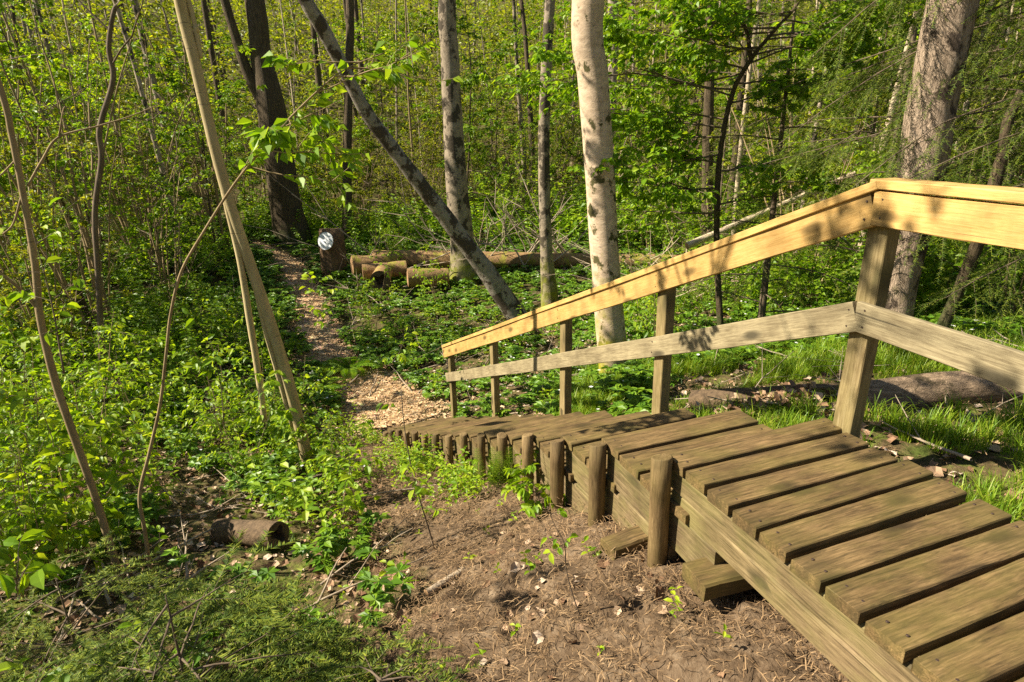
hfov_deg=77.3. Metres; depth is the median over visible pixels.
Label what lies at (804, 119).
hazel shrub
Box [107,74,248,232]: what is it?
hazel shrub
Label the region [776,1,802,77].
thin tree
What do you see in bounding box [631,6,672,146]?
thin tree
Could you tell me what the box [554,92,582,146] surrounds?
young leafy tree
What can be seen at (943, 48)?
rough bark tree
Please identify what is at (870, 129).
hazel shrub
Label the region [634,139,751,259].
hazel shrub
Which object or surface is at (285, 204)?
dark forked tree
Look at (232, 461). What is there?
leafy shoot
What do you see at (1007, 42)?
thin tree
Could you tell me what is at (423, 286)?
leafy shoot
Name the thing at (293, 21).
thin tree
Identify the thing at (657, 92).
hazel shrub
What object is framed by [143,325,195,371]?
leafy shoot
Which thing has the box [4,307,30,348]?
leafy shoot
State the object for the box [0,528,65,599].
broad leaf plant
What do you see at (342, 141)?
hazel shrub
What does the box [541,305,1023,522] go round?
grass
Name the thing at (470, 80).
young leafy tree
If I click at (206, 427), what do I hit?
leafy shoot
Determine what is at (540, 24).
thin tree
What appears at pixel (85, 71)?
young leafy tree
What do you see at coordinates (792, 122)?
hazel shrub
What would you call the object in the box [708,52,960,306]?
hazel shrub
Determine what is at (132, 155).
hazel shrub
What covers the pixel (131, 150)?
hazel shrub
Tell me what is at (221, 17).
thin tree
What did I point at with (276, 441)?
leafy shoot
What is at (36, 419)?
leafy shoot
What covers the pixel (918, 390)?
fallen log
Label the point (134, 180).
hazel shrub
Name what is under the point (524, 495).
leafy herb
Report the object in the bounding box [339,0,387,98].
thin tree
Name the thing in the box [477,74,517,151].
young leafy tree
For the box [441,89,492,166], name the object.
young leafy tree
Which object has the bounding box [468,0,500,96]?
thin tree
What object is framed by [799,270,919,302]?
leafy shoot
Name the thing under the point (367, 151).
hazel shrub
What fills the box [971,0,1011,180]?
thin tree
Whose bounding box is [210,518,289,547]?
hollow log
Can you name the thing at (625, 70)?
thin tree
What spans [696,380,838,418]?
dead leaves
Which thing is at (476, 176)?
hazel shrub
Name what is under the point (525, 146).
young spruce
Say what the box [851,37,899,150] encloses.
thin tree
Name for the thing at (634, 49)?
thin tree
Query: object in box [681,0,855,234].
thin tree
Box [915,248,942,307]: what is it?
leafy shoot
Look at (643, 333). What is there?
leafy shoot
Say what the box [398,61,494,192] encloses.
hazel shrub
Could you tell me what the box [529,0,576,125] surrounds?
thin tree
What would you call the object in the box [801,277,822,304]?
leafy shoot
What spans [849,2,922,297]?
thin tree
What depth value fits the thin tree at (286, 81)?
21.17 m
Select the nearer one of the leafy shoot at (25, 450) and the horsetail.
the horsetail
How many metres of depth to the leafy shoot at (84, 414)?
7.11 m
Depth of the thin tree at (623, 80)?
29.27 m
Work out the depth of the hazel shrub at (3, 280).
10.97 m
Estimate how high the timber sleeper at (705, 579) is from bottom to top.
0.075 m
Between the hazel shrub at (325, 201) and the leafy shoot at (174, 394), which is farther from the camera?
the hazel shrub at (325, 201)
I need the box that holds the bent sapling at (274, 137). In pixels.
[138,34,466,585]
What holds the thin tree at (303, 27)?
on the ground at (710, 656)
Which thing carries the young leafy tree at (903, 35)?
on the ground at (710, 656)
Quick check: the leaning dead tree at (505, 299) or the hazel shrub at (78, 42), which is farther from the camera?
the hazel shrub at (78, 42)
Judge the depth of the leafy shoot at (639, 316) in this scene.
9.15 m
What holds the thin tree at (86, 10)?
on the ground at (710, 656)
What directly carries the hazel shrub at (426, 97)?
on the ground at (710, 656)
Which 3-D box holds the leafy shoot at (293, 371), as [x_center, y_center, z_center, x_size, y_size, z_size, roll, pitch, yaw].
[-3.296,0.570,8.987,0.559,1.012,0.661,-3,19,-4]
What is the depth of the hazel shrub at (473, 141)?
22.65 m
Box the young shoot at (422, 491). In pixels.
[376,390,445,549]
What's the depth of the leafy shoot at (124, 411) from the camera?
5.28 m
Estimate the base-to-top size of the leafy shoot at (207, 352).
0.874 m
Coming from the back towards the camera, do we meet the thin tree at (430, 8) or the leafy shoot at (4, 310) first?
the thin tree at (430, 8)
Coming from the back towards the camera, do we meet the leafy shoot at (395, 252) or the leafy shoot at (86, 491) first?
the leafy shoot at (395, 252)
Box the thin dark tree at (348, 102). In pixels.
[342,0,353,244]
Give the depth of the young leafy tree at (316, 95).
26.13 m
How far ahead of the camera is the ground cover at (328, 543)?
9.39 m
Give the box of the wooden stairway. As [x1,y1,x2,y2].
[383,178,1023,681]
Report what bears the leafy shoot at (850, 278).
on the ground at (710, 656)
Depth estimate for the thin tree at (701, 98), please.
34.67 m
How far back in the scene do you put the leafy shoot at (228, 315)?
10.84 m
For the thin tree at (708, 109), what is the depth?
14.73 m
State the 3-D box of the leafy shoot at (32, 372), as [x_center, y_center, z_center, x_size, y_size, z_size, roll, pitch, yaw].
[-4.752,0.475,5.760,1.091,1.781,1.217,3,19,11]
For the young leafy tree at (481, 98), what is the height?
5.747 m
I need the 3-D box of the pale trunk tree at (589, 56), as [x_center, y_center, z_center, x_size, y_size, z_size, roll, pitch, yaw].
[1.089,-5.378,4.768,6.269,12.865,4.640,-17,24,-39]
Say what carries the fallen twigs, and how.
on the ground at (710, 656)
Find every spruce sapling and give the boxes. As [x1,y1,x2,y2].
[0,529,267,681]
[30,528,417,681]
[282,622,481,681]
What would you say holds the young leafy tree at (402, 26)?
on the ground at (710, 656)
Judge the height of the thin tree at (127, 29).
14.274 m
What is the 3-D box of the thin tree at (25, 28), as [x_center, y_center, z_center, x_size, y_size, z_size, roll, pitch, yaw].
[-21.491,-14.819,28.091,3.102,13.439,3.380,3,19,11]
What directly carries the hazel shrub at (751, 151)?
on the ground at (710, 656)
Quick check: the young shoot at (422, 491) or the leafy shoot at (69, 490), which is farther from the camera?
the leafy shoot at (69, 490)
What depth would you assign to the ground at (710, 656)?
3.32 m
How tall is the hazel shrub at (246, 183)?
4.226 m
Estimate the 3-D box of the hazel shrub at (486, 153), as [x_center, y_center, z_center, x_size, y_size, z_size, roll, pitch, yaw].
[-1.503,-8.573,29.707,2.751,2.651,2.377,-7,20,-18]
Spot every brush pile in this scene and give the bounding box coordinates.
[216,136,653,290]
[536,202,753,303]
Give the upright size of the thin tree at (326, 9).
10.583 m
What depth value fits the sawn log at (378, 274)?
14.35 m
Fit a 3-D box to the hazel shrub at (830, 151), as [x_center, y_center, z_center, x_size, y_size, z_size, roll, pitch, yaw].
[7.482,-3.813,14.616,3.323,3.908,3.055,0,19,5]
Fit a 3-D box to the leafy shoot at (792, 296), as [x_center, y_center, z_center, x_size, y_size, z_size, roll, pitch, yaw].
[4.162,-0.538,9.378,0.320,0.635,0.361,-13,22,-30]
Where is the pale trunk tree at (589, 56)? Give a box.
[571,0,627,373]
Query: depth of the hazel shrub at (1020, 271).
6.88 m
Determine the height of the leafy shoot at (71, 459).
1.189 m
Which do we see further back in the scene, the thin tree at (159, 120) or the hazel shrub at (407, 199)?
the hazel shrub at (407, 199)
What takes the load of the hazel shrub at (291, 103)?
on the ground at (710, 656)
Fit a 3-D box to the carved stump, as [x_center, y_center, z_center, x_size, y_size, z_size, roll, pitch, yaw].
[-4.651,-2.177,16.533,0.695,1.490,0.827,-1,19,0]
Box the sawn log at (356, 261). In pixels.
[350,254,398,273]
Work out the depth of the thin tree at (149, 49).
19.95 m
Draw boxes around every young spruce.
[43,105,154,282]
[363,102,414,211]
[435,121,491,218]
[497,133,555,230]
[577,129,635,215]
[645,0,867,349]
[669,115,751,270]
[739,0,1023,310]
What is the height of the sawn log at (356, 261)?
0.515 m
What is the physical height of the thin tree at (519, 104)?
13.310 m
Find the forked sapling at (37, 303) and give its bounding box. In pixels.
[0,78,159,585]
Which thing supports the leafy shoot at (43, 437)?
on the ground at (710, 656)
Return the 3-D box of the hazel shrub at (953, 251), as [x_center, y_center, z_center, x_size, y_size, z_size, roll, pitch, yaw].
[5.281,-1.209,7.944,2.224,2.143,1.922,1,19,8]
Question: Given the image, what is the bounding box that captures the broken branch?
[424,567,464,595]
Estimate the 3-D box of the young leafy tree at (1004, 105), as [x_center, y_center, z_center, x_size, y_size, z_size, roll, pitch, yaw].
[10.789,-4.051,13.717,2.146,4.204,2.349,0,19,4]
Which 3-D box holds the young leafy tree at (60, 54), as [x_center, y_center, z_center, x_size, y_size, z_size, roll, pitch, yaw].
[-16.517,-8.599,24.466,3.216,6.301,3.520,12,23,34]
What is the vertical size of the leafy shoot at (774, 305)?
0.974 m
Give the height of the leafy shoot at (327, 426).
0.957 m
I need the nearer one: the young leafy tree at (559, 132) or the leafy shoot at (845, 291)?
the leafy shoot at (845, 291)
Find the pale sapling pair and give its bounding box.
[174,0,315,473]
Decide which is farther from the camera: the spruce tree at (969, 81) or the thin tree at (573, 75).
the thin tree at (573, 75)
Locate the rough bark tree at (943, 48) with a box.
[879,0,979,349]
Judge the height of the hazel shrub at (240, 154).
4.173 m
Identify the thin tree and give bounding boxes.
[0,0,123,278]
[0,8,33,143]
[0,14,101,226]
[0,16,56,205]
[0,19,31,96]
[1,0,42,205]
[1,0,72,195]
[2,0,67,138]
[3,0,103,234]
[3,1,37,231]
[6,3,81,49]
[11,0,79,104]
[12,0,189,261]
[26,0,118,245]
[42,2,91,122]
[57,0,112,99]
[63,0,188,216]
[71,0,191,280]
[74,0,93,36]
[89,0,202,154]
[96,2,132,70]
[102,3,114,46]
[112,2,165,146]
[118,2,155,124]
[122,6,268,233]
[132,0,228,225]
[148,1,191,97]
[155,0,221,90]
[161,0,190,96]
[166,0,206,67]
[176,0,250,180]
[193,2,223,38]
[206,1,224,85]
[207,0,229,91]
[215,10,289,195]
[220,1,285,167]
[265,4,291,69]
[266,0,305,106]
[267,12,320,171]
[275,0,310,93]
[277,0,318,174]
[280,18,356,177]
[283,0,344,155]
[285,0,300,60]
[293,0,343,115]
[299,8,370,203]
[323,0,372,157]
[333,0,381,71]
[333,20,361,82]
[334,0,395,158]
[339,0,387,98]
[344,0,404,212]
[352,10,421,198]
[366,0,473,207]
[370,0,405,116]
[371,16,426,114]
[376,1,437,174]
[408,0,435,105]
[415,0,465,155]
[417,6,442,119]
[418,0,432,53]
[459,0,503,169]
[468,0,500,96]
[469,0,555,172]
[469,6,507,118]
[472,0,501,67]
[492,0,540,205]
[503,0,526,73]
[505,0,531,60]
[517,0,558,107]
[519,0,561,75]
[519,6,543,69]
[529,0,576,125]
[535,15,580,191]
[551,16,578,182]
[554,0,571,118]
[557,4,648,109]
[563,0,683,211]
[616,0,650,184]
[616,0,653,141]
[620,16,721,253]
[631,4,682,159]
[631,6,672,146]
[640,3,739,183]
[663,0,788,245]
[663,13,672,59]
[669,3,729,183]
[674,5,742,127]
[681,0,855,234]
[685,0,782,235]
[697,1,736,95]
[697,7,769,179]
[720,2,778,88]
[726,0,765,144]
[727,11,767,187]
[740,0,793,76]
[754,0,777,73]
[755,24,800,161]
[757,0,800,149]
[759,0,776,78]
[766,0,826,120]
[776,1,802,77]
[777,15,810,137]
[781,0,913,252]
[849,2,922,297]
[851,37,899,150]
[852,2,910,185]
[882,0,1021,157]
[952,0,1022,169]
[970,1,1014,176]
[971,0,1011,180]
[979,2,1023,280]
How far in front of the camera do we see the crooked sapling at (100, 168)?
7.55 m
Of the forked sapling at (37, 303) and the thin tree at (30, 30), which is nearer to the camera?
the forked sapling at (37, 303)
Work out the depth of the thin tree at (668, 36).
45.16 m
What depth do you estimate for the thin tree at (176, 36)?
34.72 m
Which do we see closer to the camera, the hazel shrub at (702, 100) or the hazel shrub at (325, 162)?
the hazel shrub at (325, 162)
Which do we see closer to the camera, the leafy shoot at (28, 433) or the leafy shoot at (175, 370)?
the leafy shoot at (28, 433)
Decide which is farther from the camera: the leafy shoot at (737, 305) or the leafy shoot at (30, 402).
the leafy shoot at (737, 305)
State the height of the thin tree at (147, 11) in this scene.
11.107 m
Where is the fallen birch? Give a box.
[685,167,864,248]
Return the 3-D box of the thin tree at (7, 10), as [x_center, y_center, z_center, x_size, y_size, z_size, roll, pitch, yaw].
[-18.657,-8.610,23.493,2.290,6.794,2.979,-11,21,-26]
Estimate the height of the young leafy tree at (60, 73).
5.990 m
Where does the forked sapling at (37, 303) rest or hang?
on the ground at (710, 656)
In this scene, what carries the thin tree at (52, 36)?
on the ground at (710, 656)
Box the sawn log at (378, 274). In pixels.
[370,264,392,289]
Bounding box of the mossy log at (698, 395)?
[688,382,839,408]
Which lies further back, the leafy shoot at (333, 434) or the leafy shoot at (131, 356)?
the leafy shoot at (131, 356)
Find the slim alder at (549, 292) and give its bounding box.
[538,0,558,306]
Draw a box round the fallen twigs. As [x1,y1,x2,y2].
[0,242,1023,678]
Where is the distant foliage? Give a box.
[0,0,1023,171]
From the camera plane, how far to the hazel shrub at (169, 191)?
11.66 m
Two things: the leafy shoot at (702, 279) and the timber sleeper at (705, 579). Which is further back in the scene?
the leafy shoot at (702, 279)
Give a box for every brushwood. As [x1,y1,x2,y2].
[0,185,339,406]
[239,161,1023,313]
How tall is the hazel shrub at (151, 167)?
4.323 m
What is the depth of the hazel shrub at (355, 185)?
20.86 m
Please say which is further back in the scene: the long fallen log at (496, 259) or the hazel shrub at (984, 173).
the long fallen log at (496, 259)
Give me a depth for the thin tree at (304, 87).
23.88 m
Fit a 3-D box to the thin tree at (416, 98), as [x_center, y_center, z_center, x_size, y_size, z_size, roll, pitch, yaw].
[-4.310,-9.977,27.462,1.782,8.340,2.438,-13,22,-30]
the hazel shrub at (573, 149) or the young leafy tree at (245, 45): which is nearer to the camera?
the hazel shrub at (573, 149)
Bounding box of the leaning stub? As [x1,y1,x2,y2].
[61,283,97,345]
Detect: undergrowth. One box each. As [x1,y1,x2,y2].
[0,282,580,681]
[310,412,493,519]
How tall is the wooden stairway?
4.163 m
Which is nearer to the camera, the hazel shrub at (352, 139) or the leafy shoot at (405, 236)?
the leafy shoot at (405, 236)
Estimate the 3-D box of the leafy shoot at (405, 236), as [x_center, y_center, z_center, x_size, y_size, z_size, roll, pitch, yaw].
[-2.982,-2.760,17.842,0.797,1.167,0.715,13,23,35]
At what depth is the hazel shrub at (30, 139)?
12.53 m
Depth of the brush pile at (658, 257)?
13.23 m
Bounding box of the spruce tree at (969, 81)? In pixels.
[729,0,1023,328]
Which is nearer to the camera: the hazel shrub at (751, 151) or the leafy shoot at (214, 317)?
the leafy shoot at (214, 317)
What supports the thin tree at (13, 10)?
on the ground at (710, 656)
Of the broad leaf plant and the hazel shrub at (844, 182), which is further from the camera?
the hazel shrub at (844, 182)
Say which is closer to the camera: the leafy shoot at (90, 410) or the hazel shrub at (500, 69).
the leafy shoot at (90, 410)
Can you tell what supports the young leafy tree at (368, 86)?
on the ground at (710, 656)
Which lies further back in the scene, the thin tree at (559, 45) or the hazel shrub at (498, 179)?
the thin tree at (559, 45)
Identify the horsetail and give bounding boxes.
[469,447,516,490]
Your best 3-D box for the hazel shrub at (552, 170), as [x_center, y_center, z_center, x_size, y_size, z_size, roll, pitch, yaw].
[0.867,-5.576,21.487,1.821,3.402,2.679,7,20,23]
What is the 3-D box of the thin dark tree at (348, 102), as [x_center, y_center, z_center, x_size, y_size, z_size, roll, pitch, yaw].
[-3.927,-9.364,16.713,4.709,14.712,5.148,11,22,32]
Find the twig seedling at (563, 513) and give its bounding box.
[540,506,580,615]
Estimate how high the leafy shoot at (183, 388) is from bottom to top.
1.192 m
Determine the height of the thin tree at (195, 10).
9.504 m
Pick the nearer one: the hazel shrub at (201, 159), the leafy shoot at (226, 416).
the leafy shoot at (226, 416)
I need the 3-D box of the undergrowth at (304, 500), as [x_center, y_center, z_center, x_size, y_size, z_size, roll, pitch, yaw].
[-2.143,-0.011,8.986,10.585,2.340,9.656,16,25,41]
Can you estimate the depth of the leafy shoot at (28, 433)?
4.69 m
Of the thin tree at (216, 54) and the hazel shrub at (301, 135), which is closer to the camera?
the hazel shrub at (301, 135)
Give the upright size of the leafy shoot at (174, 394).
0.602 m
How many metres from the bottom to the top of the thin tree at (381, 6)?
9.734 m
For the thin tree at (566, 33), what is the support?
on the ground at (710, 656)
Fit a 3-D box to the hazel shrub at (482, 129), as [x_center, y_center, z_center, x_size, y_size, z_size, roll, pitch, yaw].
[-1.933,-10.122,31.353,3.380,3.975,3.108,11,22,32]
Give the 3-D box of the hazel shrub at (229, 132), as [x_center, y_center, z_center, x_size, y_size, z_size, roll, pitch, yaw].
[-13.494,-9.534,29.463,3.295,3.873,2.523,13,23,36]
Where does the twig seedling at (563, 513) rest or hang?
on the ground at (710, 656)
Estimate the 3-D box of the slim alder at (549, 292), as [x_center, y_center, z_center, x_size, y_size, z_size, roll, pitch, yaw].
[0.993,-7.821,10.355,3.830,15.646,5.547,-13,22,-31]
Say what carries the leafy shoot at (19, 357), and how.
on the ground at (710, 656)
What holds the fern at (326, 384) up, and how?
on the ground at (710, 656)
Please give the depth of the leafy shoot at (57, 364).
6.97 m
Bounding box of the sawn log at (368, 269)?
[362,260,406,279]
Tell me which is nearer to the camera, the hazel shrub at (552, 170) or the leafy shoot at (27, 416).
the leafy shoot at (27, 416)
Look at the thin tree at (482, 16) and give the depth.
38.97 m
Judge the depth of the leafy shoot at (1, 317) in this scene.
8.82 m
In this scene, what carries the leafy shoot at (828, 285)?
on the ground at (710, 656)
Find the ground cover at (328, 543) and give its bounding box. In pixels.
[0,197,1023,681]
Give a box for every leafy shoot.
[0,197,85,372]
[0,291,101,414]
[0,296,81,454]
[0,302,71,370]
[0,316,21,356]
[0,324,33,391]
[0,341,75,497]
[0,353,52,448]
[0,365,145,498]
[0,366,53,495]
[0,372,15,450]
[0,375,150,554]
[0,384,90,544]
[0,392,35,432]
[0,402,75,546]
[0,434,124,575]
[0,441,102,587]
[0,451,48,602]
[0,460,80,600]
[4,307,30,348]
[4,400,75,441]
[8,410,73,492]
[10,310,87,362]
[12,386,88,453]
[13,440,61,491]
[14,394,122,505]
[19,388,58,432]
[26,312,175,448]
[34,346,104,429]
[49,416,123,512]
[51,410,131,456]
[65,479,119,531]
[67,325,106,359]
[71,333,129,418]
[71,368,127,436]
[73,401,100,441]
[78,315,190,463]
[84,343,146,414]
[87,420,177,508]
[94,315,131,353]
[99,379,167,435]
[110,453,155,494]
[121,333,194,420]
[124,336,159,389]
[130,391,237,462]
[143,289,203,353]
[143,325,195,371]
[161,299,229,354]
[171,308,263,425]
[171,382,202,422]
[174,303,212,346]
[175,316,205,353]
[178,344,248,421]
[181,346,274,483]
[182,377,276,441]
[187,287,236,354]
[188,340,219,390]
[188,412,241,456]
[190,413,225,450]
[204,395,229,443]
[206,380,241,415]
[210,283,255,347]
[215,316,270,375]
[220,349,278,426]
[222,412,278,473]
[224,360,284,435]
[228,309,260,367]
[229,300,283,358]
[233,370,309,452]
[240,440,271,480]
[241,388,305,417]
[248,310,305,353]
[252,399,305,444]
[255,389,311,410]
[257,388,313,446]
[262,350,298,397]
[264,400,373,473]
[266,406,315,453]
[267,414,289,450]
[273,361,334,420]
[289,338,304,360]
[296,377,364,475]
[299,271,336,340]
[310,415,348,454]
[314,442,383,519]
[347,252,406,334]
[352,308,373,331]
[357,206,401,249]
[362,239,389,255]
[364,299,376,321]
[370,228,410,267]
[381,306,409,341]
[381,325,420,364]
[391,222,420,249]
[412,241,452,301]
[416,280,435,302]
[440,306,459,338]
[619,221,658,276]
[620,250,650,273]
[623,265,657,321]
[624,298,648,320]
[624,300,656,339]
[629,296,655,332]
[630,252,689,336]
[649,293,705,327]
[676,267,758,327]
[681,275,715,315]
[685,242,727,301]
[723,268,754,301]
[723,295,750,319]
[745,253,812,295]
[748,260,815,312]
[766,284,788,309]
[787,283,812,308]
[799,250,838,296]
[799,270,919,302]
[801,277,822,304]
[825,252,859,291]
[833,288,856,300]
[842,263,859,280]
[844,264,944,316]
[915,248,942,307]
[917,242,991,311]
[923,259,959,315]
[929,236,992,293]
[942,240,994,303]
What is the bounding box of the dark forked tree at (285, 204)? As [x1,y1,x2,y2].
[220,0,313,247]
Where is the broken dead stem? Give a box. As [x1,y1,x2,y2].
[937,90,1023,327]
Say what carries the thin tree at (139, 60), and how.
on the ground at (710, 656)
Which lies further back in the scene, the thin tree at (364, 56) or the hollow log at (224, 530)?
the thin tree at (364, 56)
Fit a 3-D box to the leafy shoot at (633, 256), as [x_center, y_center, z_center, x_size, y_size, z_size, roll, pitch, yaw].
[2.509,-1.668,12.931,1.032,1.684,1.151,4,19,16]
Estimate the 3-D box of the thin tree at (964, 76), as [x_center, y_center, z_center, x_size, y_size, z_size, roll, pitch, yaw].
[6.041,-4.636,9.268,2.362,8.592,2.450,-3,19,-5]
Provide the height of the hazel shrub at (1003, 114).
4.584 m
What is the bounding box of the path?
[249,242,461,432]
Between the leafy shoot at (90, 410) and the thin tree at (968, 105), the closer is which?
the leafy shoot at (90, 410)
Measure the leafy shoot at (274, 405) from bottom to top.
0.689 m
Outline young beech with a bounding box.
[478,0,926,324]
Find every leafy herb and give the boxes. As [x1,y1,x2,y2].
[501,467,567,517]
[502,449,540,494]
[585,546,601,559]
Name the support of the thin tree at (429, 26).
on the ground at (710, 656)
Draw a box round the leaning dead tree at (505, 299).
[298,0,526,319]
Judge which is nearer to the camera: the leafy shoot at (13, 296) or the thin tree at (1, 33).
the leafy shoot at (13, 296)
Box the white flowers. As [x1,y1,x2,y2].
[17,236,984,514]
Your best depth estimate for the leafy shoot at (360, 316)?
12.07 m
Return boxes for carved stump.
[318,228,347,279]
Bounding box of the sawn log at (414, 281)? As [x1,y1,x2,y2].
[407,268,448,286]
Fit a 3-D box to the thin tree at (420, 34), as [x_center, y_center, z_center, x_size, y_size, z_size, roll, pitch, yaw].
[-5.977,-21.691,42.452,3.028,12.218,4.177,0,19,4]
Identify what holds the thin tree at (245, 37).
on the ground at (710, 656)
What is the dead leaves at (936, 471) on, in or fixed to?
on the ground at (710, 656)
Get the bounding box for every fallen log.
[372,250,678,268]
[866,371,1022,412]
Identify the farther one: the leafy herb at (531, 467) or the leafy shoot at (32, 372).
the leafy shoot at (32, 372)
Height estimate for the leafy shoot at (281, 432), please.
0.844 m
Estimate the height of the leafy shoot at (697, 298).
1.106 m
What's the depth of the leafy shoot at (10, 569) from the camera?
3.35 m
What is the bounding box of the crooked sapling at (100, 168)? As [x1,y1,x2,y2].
[78,0,202,403]
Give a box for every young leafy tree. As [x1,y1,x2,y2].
[0,26,144,264]
[0,42,33,306]
[0,96,75,308]
[0,101,39,367]
[4,79,112,163]
[12,29,136,186]
[33,51,168,248]
[39,32,143,197]
[126,44,265,270]
[161,68,204,136]
[217,27,291,166]
[286,75,336,201]
[288,108,362,215]
[293,139,335,206]
[333,0,433,202]
[374,0,461,156]
[413,0,526,213]
[435,62,493,176]
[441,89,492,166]
[459,33,532,206]
[468,4,543,180]
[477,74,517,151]
[501,24,573,167]
[504,70,574,200]
[523,111,580,183]
[534,97,582,155]
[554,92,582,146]
[614,53,724,245]
[649,69,782,232]
[721,110,831,213]
[731,75,851,247]
[750,8,959,244]
[756,52,851,180]
[788,51,816,125]
[798,1,1006,259]
[958,36,1023,187]
[990,64,1023,157]
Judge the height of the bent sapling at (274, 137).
3.049 m
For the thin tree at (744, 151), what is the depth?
24.51 m
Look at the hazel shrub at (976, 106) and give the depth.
10.59 m
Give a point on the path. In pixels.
(320, 346)
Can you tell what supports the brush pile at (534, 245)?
on the ground at (710, 656)
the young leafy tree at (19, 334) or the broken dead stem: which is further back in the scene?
the young leafy tree at (19, 334)
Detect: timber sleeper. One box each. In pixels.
[600,525,647,559]
[682,557,753,601]
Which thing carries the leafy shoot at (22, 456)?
on the ground at (710, 656)
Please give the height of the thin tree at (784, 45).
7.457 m
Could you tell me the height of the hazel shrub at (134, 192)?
5.612 m
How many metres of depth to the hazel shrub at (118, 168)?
19.39 m
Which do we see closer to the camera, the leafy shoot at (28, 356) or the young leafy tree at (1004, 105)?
the leafy shoot at (28, 356)
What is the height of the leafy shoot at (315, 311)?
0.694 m
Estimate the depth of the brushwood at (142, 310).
10.68 m
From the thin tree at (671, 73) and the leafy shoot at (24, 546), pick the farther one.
the thin tree at (671, 73)
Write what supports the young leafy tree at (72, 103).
on the ground at (710, 656)
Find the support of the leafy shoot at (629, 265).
on the ground at (710, 656)
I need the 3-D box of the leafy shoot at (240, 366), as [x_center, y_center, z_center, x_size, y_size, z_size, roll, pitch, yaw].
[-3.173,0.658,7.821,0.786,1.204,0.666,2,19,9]
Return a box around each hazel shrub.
[0,0,154,346]
[0,19,109,254]
[0,40,93,290]
[0,40,104,209]
[0,107,175,370]
[0,165,35,287]
[3,92,103,226]
[15,18,227,278]
[19,78,200,253]
[48,79,140,179]
[50,29,183,167]
[73,92,230,316]
[76,111,145,220]
[78,137,178,227]
[85,75,152,174]
[97,105,185,202]
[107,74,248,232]
[118,1,246,255]
[148,118,240,222]
[179,90,247,159]
[189,102,267,215]
[197,110,264,203]
[224,120,318,208]
[229,124,263,177]
[237,66,343,195]
[241,125,313,228]
[249,114,330,219]
[296,113,331,183]
[296,122,358,201]
[296,126,396,232]
[300,177,360,226]
[306,100,391,213]
[329,122,369,159]
[331,107,369,171]
[335,136,388,195]
[343,48,489,201]
[369,130,439,181]
[369,133,444,231]
[376,117,443,221]
[389,79,442,172]
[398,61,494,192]
[423,94,520,215]
[443,152,498,211]
[462,102,513,169]
[465,130,513,175]
[474,50,576,150]
[475,135,569,240]
[476,110,573,209]
[483,126,536,198]
[501,96,581,208]
[506,122,563,217]
[534,87,584,196]
[550,79,637,190]
[560,45,664,145]
[563,104,582,162]
[613,122,669,249]
[614,89,703,185]
[617,51,716,157]
[618,70,734,203]
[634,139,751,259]
[646,56,755,195]
[678,65,761,148]
[683,99,735,178]
[687,106,735,153]
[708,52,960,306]
[727,111,786,204]
[728,44,889,212]
[743,89,882,258]
[753,98,833,151]
[756,84,852,206]
[773,87,884,207]
[802,116,891,267]
[809,129,853,197]
[837,166,1022,312]
[844,69,1023,246]
[850,93,892,179]
[865,24,996,166]
[943,132,1021,258]
[946,43,1023,315]
[954,38,1023,200]
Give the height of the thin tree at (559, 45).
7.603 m
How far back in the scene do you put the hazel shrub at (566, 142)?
22.88 m
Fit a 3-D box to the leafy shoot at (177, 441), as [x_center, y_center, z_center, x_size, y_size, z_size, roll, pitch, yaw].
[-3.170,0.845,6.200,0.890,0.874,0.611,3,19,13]
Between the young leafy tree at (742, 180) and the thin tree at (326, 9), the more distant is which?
the thin tree at (326, 9)
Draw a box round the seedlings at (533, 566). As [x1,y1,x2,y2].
[221,368,733,681]
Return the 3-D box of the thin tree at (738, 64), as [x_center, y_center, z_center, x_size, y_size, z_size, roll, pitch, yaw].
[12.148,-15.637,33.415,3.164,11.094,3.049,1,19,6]
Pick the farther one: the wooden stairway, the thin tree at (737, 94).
the thin tree at (737, 94)
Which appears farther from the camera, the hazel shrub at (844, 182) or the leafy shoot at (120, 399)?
the hazel shrub at (844, 182)
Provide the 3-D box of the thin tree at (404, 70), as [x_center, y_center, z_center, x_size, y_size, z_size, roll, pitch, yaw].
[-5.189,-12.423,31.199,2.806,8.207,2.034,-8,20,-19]
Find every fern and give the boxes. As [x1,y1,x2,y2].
[297,376,344,396]
[310,356,383,379]
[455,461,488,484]
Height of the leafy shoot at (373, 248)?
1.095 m
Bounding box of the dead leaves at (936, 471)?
[0,293,1023,681]
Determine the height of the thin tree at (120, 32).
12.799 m
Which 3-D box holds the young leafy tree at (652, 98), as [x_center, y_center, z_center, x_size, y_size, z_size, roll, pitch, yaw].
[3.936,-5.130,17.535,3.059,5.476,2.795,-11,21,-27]
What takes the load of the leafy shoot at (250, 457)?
on the ground at (710, 656)
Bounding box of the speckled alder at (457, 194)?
[438,0,480,288]
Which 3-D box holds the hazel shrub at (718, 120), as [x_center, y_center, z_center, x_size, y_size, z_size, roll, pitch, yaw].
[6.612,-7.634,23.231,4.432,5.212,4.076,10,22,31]
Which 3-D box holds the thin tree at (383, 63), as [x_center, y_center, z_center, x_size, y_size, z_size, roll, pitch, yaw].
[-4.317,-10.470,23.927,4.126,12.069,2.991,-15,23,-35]
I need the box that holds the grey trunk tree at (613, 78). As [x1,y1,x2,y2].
[608,0,618,143]
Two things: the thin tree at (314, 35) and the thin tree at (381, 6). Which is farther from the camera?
the thin tree at (381, 6)
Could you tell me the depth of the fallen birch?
10.37 m
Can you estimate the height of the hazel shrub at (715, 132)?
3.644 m
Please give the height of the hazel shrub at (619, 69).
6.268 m
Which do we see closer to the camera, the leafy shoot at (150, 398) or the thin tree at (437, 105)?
the leafy shoot at (150, 398)
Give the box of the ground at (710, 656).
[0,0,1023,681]

